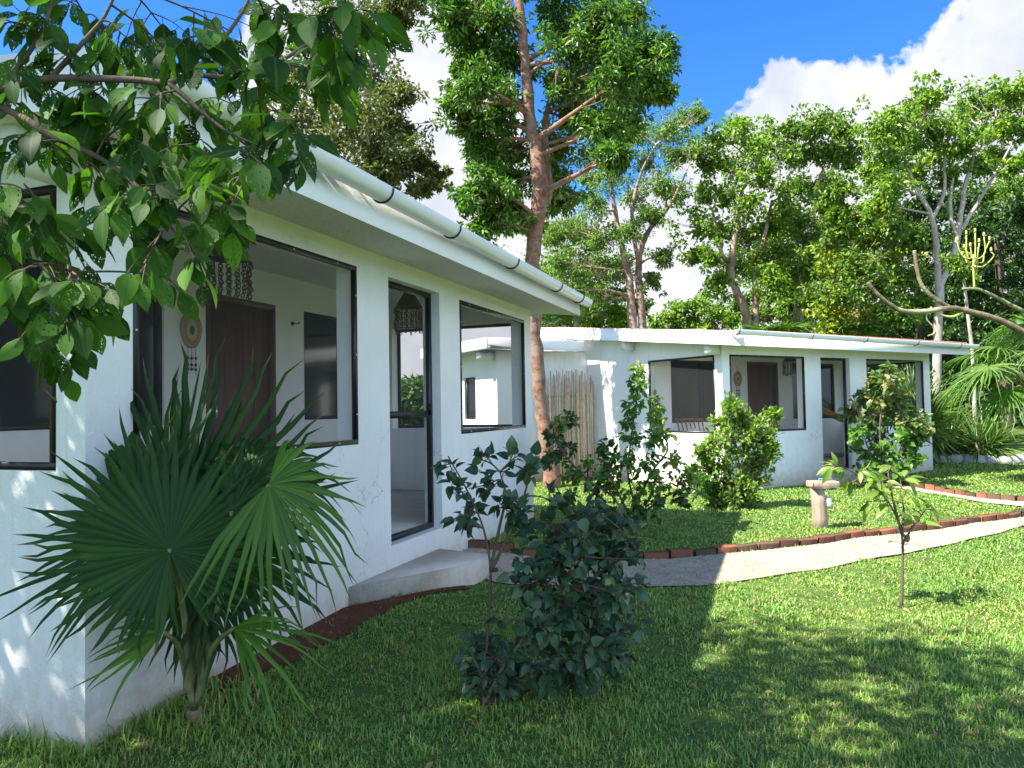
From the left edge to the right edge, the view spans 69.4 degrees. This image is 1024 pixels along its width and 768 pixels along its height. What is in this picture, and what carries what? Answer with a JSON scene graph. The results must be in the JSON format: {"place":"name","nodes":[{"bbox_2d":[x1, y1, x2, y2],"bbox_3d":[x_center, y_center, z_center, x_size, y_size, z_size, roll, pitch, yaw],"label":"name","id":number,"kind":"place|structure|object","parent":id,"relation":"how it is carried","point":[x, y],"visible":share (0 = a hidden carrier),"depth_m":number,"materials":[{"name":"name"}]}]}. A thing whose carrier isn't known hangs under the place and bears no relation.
{"place":"outdoors","nodes":[
{"label":"outdoors","id":0,"kind":"place"},
{"bbox_2d":[0,411,1023,767],"bbox_3d":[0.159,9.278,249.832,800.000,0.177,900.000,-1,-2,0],"label":"ground","id":1,"kind":"structure","parent":0,"point":[364,687],"depth_m":3.92,"materials":[{"name":"green plant"}]},
{"bbox_2d":[0,335,366,750],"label":"fan palm","id":2,"kind":"object","parent":1,"relation":"on","point":[185,532],"visible":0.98,"depth_m":3.06,"materials":[{"name":"green plant"}]},
{"bbox_2d":[0,0,413,401],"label":"shade tree","id":3,"kind":"object","parent":1,"relation":"on","point":[72,295],"visible":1,"depth_m":1.51,"materials":[{"name":"green plant"}]},
{"bbox_2d":[0,47,592,750],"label":"house","id":4,"kind":"structure","parent":1,"relation":"on","point":[344,255],"depth_m":5.52,"materials":[{"name":"white paint"}]},
{"bbox_2d":[0,185,56,469],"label":"screen window","id":5,"kind":"structure","parent":4,"relation":"in","point":[51,190],"depth_m":3.41,"materials":[{"name":"metal"}]},
{"bbox_2d":[0,253,161,430],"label":"window","id":6,"kind":"structure","parent":4,"relation":"in","point":[21,408],"depth_m":5.26,"materials":[{"name":"glass"}]},
{"bbox_2d":[180,313,201,370],"bbox_3d":[-2.857,-0.420,6.592,0.022,0.678,0.240,-2,-2,20],"label":"wall hanging","id":7,"kind":"object","parent":4,"relation":"hanging from","point":[191,331],"depth_m":6.58,"materials":[{"name":"metal"}]},
{"bbox_2d":[204,237,253,301],"bbox_3d":[-2.163,-0.903,5.654,0.356,0.511,0.356,-1,-2,0],"label":"pendant lamp","id":8,"kind":"object","parent":4,"relation":"hanging from","point":[217,257],"visible":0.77,"depth_m":5.60,"materials":[{"name":"metal"}]},
{"bbox_2d":[206,293,276,445],"bbox_3d":[-2.656,0.256,7.236,0.121,2.177,0.986,-2,-2,20],"label":"door","id":9,"kind":"structure","parent":4,"relation":"in","point":[249,326],"depth_m":7.27,"materials":[{"name":"brown wood"}]},
{"bbox_2d":[133,202,358,449],"bbox_3d":[-1.498,-0.239,4.529,0.035,1.316,2.019,-2,-2,20],"label":"screen window","id":10,"kind":"structure","parent":4,"relation":"in","point":[261,239],"depth_m":5.05,"materials":[{"name":"metal"}]},
{"bbox_2d":[304,312,337,419],"bbox_3d":[-2.081,-0.187,8.911,0.050,1.206,1.526,-2,-2,20],"label":"window","id":11,"kind":"structure","parent":4,"relation":"in","point":[320,331],"depth_m":8.55,"materials":[{"name":"glass"}]},
{"bbox_2d":[393,292,422,334],"bbox_3d":[-1.170,-0.820,8.403,0.356,0.511,0.354,-1,-2,0],"label":"pendant lamp","id":12,"kind":"object","parent":4,"relation":"hanging from","point":[406,301],"visible":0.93,"depth_m":8.33,"materials":[{"name":"metal"}]},
{"bbox_2d":[388,281,433,541],"bbox_3d":[-0.905,0.226,6.389,0.060,2.148,0.947,-2,-2,20],"label":"screen door","id":13,"kind":"structure","parent":4,"relation":"in","point":[428,413],"depth_m":6.78,"materials":[{"name":"metal"}]},
{"bbox_2d":[397,323,511,427],"bbox_3d":[-0.730,-0.092,9.654,1.696,1.316,0.032,-2,-2,20],"label":"screen window","id":14,"kind":"structure","parent":4,"relation":"in","point":[400,425],"depth_m":9.87,"materials":[{"name":"metal"}]},
{"bbox_2d":[459,300,525,433],"bbox_3d":[-0.183,-0.148,8.168,0.035,1.316,1.957,-2,-2,20],"label":"screen window","id":15,"kind":"structure","parent":4,"relation":"in","point":[461,302],"depth_m":8.23,"materials":[{"name":"metal"}]},
{"bbox_2d":[182,585,469,696],"bbox_3d":[-1.111,1.602,4.951,0.404,0.072,2.612,-2,-2,28],"label":"soil bed","id":16,"kind":"object","parent":1,"relation":"on","point":[356,616],"visible":0.8,"depth_m":4.79,"materials":[{"name":"brown soil"}]},
{"bbox_2d":[251,0,455,200],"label":"olive tree","id":17,"kind":"object","parent":1,"relation":"on","point":[388,161],"visible":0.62,"depth_m":17.47,"materials":[{"name":"green plant"}]},
{"bbox_2d":[458,706,505,739],"bbox_3d":[-0.168,1.585,3.468,0.197,0.091,0.209,1,-3,-45],"label":"weed","id":18,"kind":"object","parent":1,"relation":"on","point":[483,708],"visible":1,"depth_m":3.47,"materials":[{"name":"green plant"}]},
{"bbox_2d":[430,435,655,707],"bbox_3d":[0.153,0.956,3.713,1.107,1.406,0.667,-1,-2,0],"label":"dark shrub","id":19,"kind":"object","parent":1,"relation":"on","point":[597,653],"visible":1,"depth_m":3.64,"materials":[{"name":"green plant"}]},
{"bbox_2d":[413,0,683,487],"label":"tall tree","id":20,"kind":"object","parent":1,"relation":"on","point":[621,85],"visible":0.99,"depth_m":14.20,"materials":[{"name":"green plant"}]},
{"bbox_2d":[499,244,627,327],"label":"bushy tree","id":21,"kind":"object","parent":1,"relation":"on","point":[604,321],"visible":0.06,"depth_m":30.00,"materials":[{"name":"green plant"}]},
{"bbox_2d":[541,307,586,327],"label":"tree","id":22,"kind":"object","parent":1,"relation":"on","point":[547,318],"visible":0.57,"depth_m":19.98,"materials":[{"name":"green plant"}]},
{"bbox_2d":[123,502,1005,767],"bbox_3d":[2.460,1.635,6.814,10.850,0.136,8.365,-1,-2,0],"label":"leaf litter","id":23,"kind":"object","parent":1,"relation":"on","point":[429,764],"visible":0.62,"depth_m":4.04,"materials":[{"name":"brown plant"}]},
{"bbox_2d":[547,369,595,480],"bbox_3d":[1.256,0.861,15.414,1.210,2.359,0.110,0,-2,-32],"label":"stick screen","id":24,"kind":"object","parent":1,"relation":"on","point":[583,443],"visible":0.62,"depth_m":15.47,"materials":[{"name":"brown wood"}]},
{"bbox_2d":[520,207,655,327],"bbox_3d":[2.831,-1.327,26.206,4.682,9.389,3.661,0,-2,-39],"label":"bushy tree","id":25,"kind":"object","parent":1,"relation":"on","point":[613,314],"visible":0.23,"depth_m":26.22,"materials":[{"name":"green plant"}]},
{"bbox_2d":[523,97,719,328],"bbox_3d":[3.509,-3.469,23.471,5.462,11.458,6.081,-2,-2,34],"label":"feathery tree","id":26,"kind":"object","parent":1,"relation":"on","point":[663,189],"visible":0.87,"depth_m":22.97,"materials":[{"name":"green plant"}]},
{"bbox_2d":[540,359,703,534],"bbox_3d":[1.238,0.723,8.535,1.955,2.037,0.940,-1,-2,0],"label":"citrus shrub","id":27,"kind":"object","parent":1,"relation":"on","point":[564,424],"visible":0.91,"depth_m":8.50,"materials":[{"name":"green plant"}]},
{"bbox_2d":[646,287,741,329],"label":"bushy tree","id":28,"kind":"object","parent":1,"relation":"on","point":[675,317],"visible":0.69,"depth_m":37.72,"materials":[{"name":"green plant"}]},
{"bbox_2d":[421,327,979,489],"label":"house","id":29,"kind":"structure","parent":1,"relation":"on","point":[690,373],"depth_m":14.96,"materials":[{"name":"white paint"}]},
{"bbox_2d":[466,377,475,418],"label":"window","id":30,"kind":"structure","parent":29,"relation":"in","point":[470,382],"depth_m":15.93,"materials":[{"name":"glass"}]},
{"bbox_2d":[648,355,715,433],"bbox_3d":[3.112,0.209,13.645,0.032,1.377,1.696,0,-2,-32],"label":"screen window","id":31,"kind":"structure","parent":29,"relation":"in","point":[649,365],"depth_m":13.52,"materials":[{"name":"metal"}]},
{"bbox_2d":[675,418,704,430],"bbox_3d":[3.583,1.179,14.441,0.596,1.022,0.834,-1,-2,-3],"label":"armchair","id":32,"kind":"object","parent":29,"relation":"on","point":[689,419],"visible":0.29,"depth_m":14.78,"materials":[{"name":"wood"}]},
{"bbox_2d":[670,360,713,422],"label":"window","id":33,"kind":"structure","parent":29,"relation":"in","point":[691,381],"depth_m":15.21,"materials":[{"name":"glass"}]},
{"bbox_2d":[733,370,741,395],"bbox_3d":[4.833,-0.048,15.831,0.240,0.678,0.022,0,-2,-31],"label":"wall hanging","id":34,"kind":"object","parent":29,"relation":"hanging from","point":[737,377],"depth_m":15.82,"materials":[{"name":"metal"}]},
{"bbox_2d":[747,362,778,428],"bbox_3d":[5.514,0.625,16.278,0.986,2.207,0.121,0,-2,-32],"label":"door","id":35,"kind":"structure","parent":29,"relation":"in","point":[762,377],"depth_m":16.29,"materials":[{"name":"brown wood"}]},
{"bbox_2d":[729,354,805,432],"bbox_3d":[4.649,0.174,13.396,2.016,1.377,0.035,0,-2,-32],"label":"screen window","id":36,"kind":"structure","parent":29,"relation":"in","point":[730,355],"depth_m":13.72,"materials":[{"name":"metal"}]},
{"bbox_2d":[782,358,796,375],"bbox_3d":[5.946,-0.483,15.790,0.356,0.600,0.354,-1,-2,0],"label":"pendant lamp","id":37,"kind":"object","parent":29,"relation":"hanging from","point":[790,360],"visible":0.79,"depth_m":15.74,"materials":[{"name":"metal"}]},
{"bbox_2d":[792,363,834,418],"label":"window","id":38,"kind":"structure","parent":29,"relation":"in","point":[827,379],"depth_m":17.48,"materials":[{"name":"glass"}]},
{"bbox_2d":[820,358,848,467],"bbox_3d":[6.269,0.581,14.467,0.904,2.178,0.060,0,-2,-32],"label":"screen door","id":39,"kind":"structure","parent":29,"relation":"in","point":[829,359],"depth_m":14.68,"materials":[{"name":"metal"}]},
{"bbox_2d":[868,362,914,423],"bbox_3d":[8.574,0.220,17.001,0.032,1.377,1.696,0,-2,-32],"label":"screen window","id":40,"kind":"structure","parent":29,"relation":"in","point":[902,362],"depth_m":16.82,"materials":[{"name":"metal"}]},
{"bbox_2d":[866,359,924,426],"bbox_3d":[8.034,0.181,15.469,2.038,1.377,0.035,0,-2,-32],"label":"screen window","id":41,"kind":"structure","parent":29,"relation":"in","point":[922,376],"depth_m":15.85,"materials":[{"name":"metal"}]},
{"label":"wall hook","id":42,"kind":"object","parent":29,"relation":"attached to","visible":0},
{"bbox_2d":[791,377,916,422],"bbox_3d":[7.556,0.331,16.363,2.624,1.143,0.693,-1,-2,0],"label":"hammock","id":43,"kind":"object","parent":42,"relation":"hanging from","point":[827,411],"visible":0.34,"depth_m":16.32,"materials":[{"name":"fabric"}]},
{"bbox_2d":[401,281,1023,428],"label":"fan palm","id":44,"kind":"object","parent":1,"relation":"on","point":[412,396],"visible":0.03,"depth_m":42.10,"materials":[{"name":"green plant"}]},
{"bbox_2d":[684,390,784,511],"bbox_3d":[3.268,1.022,10.795,1.736,1.883,1.153,-1,-2,0],"label":"bright shrub","id":45,"kind":"object","parent":1,"relation":"on","point":[722,492],"visible":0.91,"depth_m":10.68,"materials":[{"name":"green plant"}]},
{"bbox_2d":[661,112,809,329],"bbox_3d":[7.193,-3.233,24.485,4.958,10.977,4.802,-1,-2,0],"label":"leafy tree","id":46,"kind":"object","parent":1,"relation":"on","point":[720,230],"visible":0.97,"depth_m":23.84,"materials":[{"name":"green plant"}]},
{"bbox_2d":[468,508,1023,558],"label":"brick edging","id":47,"kind":"object","parent":1,"relation":"on","point":[672,553],"visible":0.36,"depth_m":7.58,"materials":[{"name":"brown brick"}]},
{"bbox_2d":[737,318,815,332],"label":"fan palm","id":48,"kind":"object","parent":1,"relation":"on","point":[790,327],"visible":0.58,"depth_m":22.07,"materials":[{"name":"green plant"}]},
{"bbox_2d":[774,235,817,332],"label":"slim tree","id":49,"kind":"object","parent":1,"relation":"on","point":[800,271],"visible":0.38,"depth_m":25.06,"materials":[{"name":"green plant"}]},
{"bbox_2d":[740,103,877,332],"bbox_3d":[10.957,-4.182,26.939,5.239,12.793,5.451,-1,-2,0],"label":"leafy tree","id":50,"kind":"object","parent":1,"relation":"on","point":[845,155],"visible":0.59,"depth_m":26.11,"materials":[{"name":"green plant"}]},
{"bbox_2d":[716,207,907,324],"bbox_3d":[13.370,-1.628,32.619,8.918,13.215,5.516,-1,-2,0],"label":"bushy tree","id":51,"kind":"object","parent":1,"relation":"on","point":[735,308],"visible":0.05,"depth_m":32.50,"materials":[{"name":"green plant"}]},
{"bbox_2d":[806,480,839,527],"bbox_3d":[3.711,1.469,8.809,0.320,0.627,0.220,-1,-2,0],"label":"birdbath","id":52,"kind":"object","parent":1,"relation":"on","point":[820,499],"visible":0.87,"depth_m":8.74,"materials":[{"name":"beige stone"}]},
{"bbox_2d":[737,275,912,338],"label":"bushy tree","id":53,"kind":"object","parent":1,"relation":"on","point":[782,310],"visible":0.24,"depth_m":30.30,"materials":[{"name":"green plant"}]},
{"bbox_2d":[807,318,893,336],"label":"fan palm","id":54,"kind":"object","parent":1,"relation":"on","point":[860,328],"visible":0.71,"depth_m":21.59,"materials":[{"name":"green plant"}]},
{"bbox_2d":[782,170,941,338],"bbox_3d":[11.020,-1.623,22.529,4.950,9.066,4.501,-1,-2,0],"label":"bushy tree","id":55,"kind":"object","parent":1,"relation":"on","point":[834,209],"visible":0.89,"depth_m":21.64,"materials":[{"name":"green plant"}]},
{"bbox_2d":[836,359,934,484],"bbox_3d":[6.819,0.719,13.347,1.908,2.371,1.257,-1,-2,0],"label":"shrub","id":56,"kind":"object","parent":1,"relation":"on","point":[913,434],"visible":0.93,"depth_m":13.31,"materials":[{"name":"green plant"}]},
{"bbox_2d":[817,452,954,607],"bbox_3d":[2.691,1.062,5.322,0.994,1.142,0.554,-1,-2,0],"label":"sapling","id":57,"kind":"object","parent":1,"relation":"on","point":[874,482],"visible":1,"depth_m":5.37,"materials":[{"name":"green plant"}]},
{"bbox_2d":[869,364,962,429],"bbox_3d":[10.630,0.682,20.160,3.228,3.045,2.825,-1,-2,0],"label":"yucca","id":58,"kind":"object","parent":1,"relation":"on","point":[910,382],"visible":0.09,"depth_m":20.09,"materials":[{"name":"green plant"}]},
{"bbox_2d":[876,378,981,464],"bbox_3d":[9.923,1.059,17.888,2.953,2.606,2.700,-1,-2,0],"label":"yucca","id":59,"kind":"object","parent":1,"relation":"on","point":[935,404],"visible":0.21,"depth_m":17.64,"materials":[{"name":"green plant"}]},
{"bbox_2d":[845,68,1023,395],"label":"leafy tree","id":60,"kind":"object","parent":1,"relation":"on","point":[882,170],"visible":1,"depth_m":20.79,"materials":[{"name":"green plant"}]},
{"bbox_2d":[878,172,1011,401],"bbox_3d":[16.637,-1.954,28.483,4.872,12.603,5.748,-2,-2,19],"label":"bushy tree","id":61,"kind":"object","parent":1,"relation":"on","point":[916,217],"visible":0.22,"depth_m":27.78,"materials":[{"name":"green plant"}]},
{"bbox_2d":[866,228,1023,336],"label":"bare tree","id":62,"kind":"object","parent":1,"relation":"on","point":[988,316],"visible":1,"depth_m":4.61,"materials":[{"name":"brown plant"}]},
{"bbox_2d":[879,479,1023,500],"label":"brick edging","id":63,"kind":"object","parent":1,"relation":"on","point":[973,494],"visible":0.33,"depth_m":11.81,"materials":[{"name":"brown brick"}]},
{"bbox_2d":[937,247,981,428],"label":"slim tree","id":64,"kind":"object","parent":1,"relation":"on","point":[956,266],"visible":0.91,"depth_m":18.94,"materials":[{"name":"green plant"}]},
{"bbox_2d":[914,391,1008,454],"bbox_3d":[11.517,1.469,19.491,3.183,3.077,3.010,-1,-2,0],"label":"yucca","id":65,"kind":"object","parent":1,"relation":"on","point":[945,427],"visible":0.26,"depth_m":19.07,"materials":[{"name":"green plant"}]},
{"bbox_2d":[918,177,1023,441],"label":"bushy tree","id":66,"kind":"object","parent":1,"relation":"on","point":[996,280],"visible":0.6,"depth_m":25.67,"materials":[{"name":"green plant"}]},
{"bbox_2d":[929,313,1023,445],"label":"fan palm","id":67,"kind":"object","parent":1,"relation":"on","point":[999,399],"visible":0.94,"depth_m":13.54,"materials":[{"name":"green plant"}]},
{"bbox_2d":[933,453,1023,463],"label":"rock border","id":68,"kind":"object","parent":1,"relation":"on","point":[969,459],"visible":0.41,"depth_m":17.78,"materials":[{"name":"grey stone"}]},
{"bbox_2d":[940,405,1023,463],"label":"yucca","id":69,"kind":"object","parent":1,"relation":"on","point":[984,449],"visible":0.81,"depth_m":18.20,"materials":[{"name":"green plant"}]},
{"bbox_2d":[973,173,1023,332],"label":"bushy tree","id":70,"kind":"object","parent":1,"relation":"on","point":[1000,190],"visible":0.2,"depth_m":30.69,"materials":[{"name":"green plant"}]},
{"bbox_2d":[0,0,1023,386],"label":"sky","id":71,"kind":"structure","parent":0,"point":[751,58],"materials":[{"name":"blue"}]},
{"bbox_2d":[463,482,1023,585],"bbox_3d":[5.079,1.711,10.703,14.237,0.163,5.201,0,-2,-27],"label":"path","id":72,"kind":"structure","parent":0,"point":[841,560],"depth_m":7.06,"materials":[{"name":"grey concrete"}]}
]}

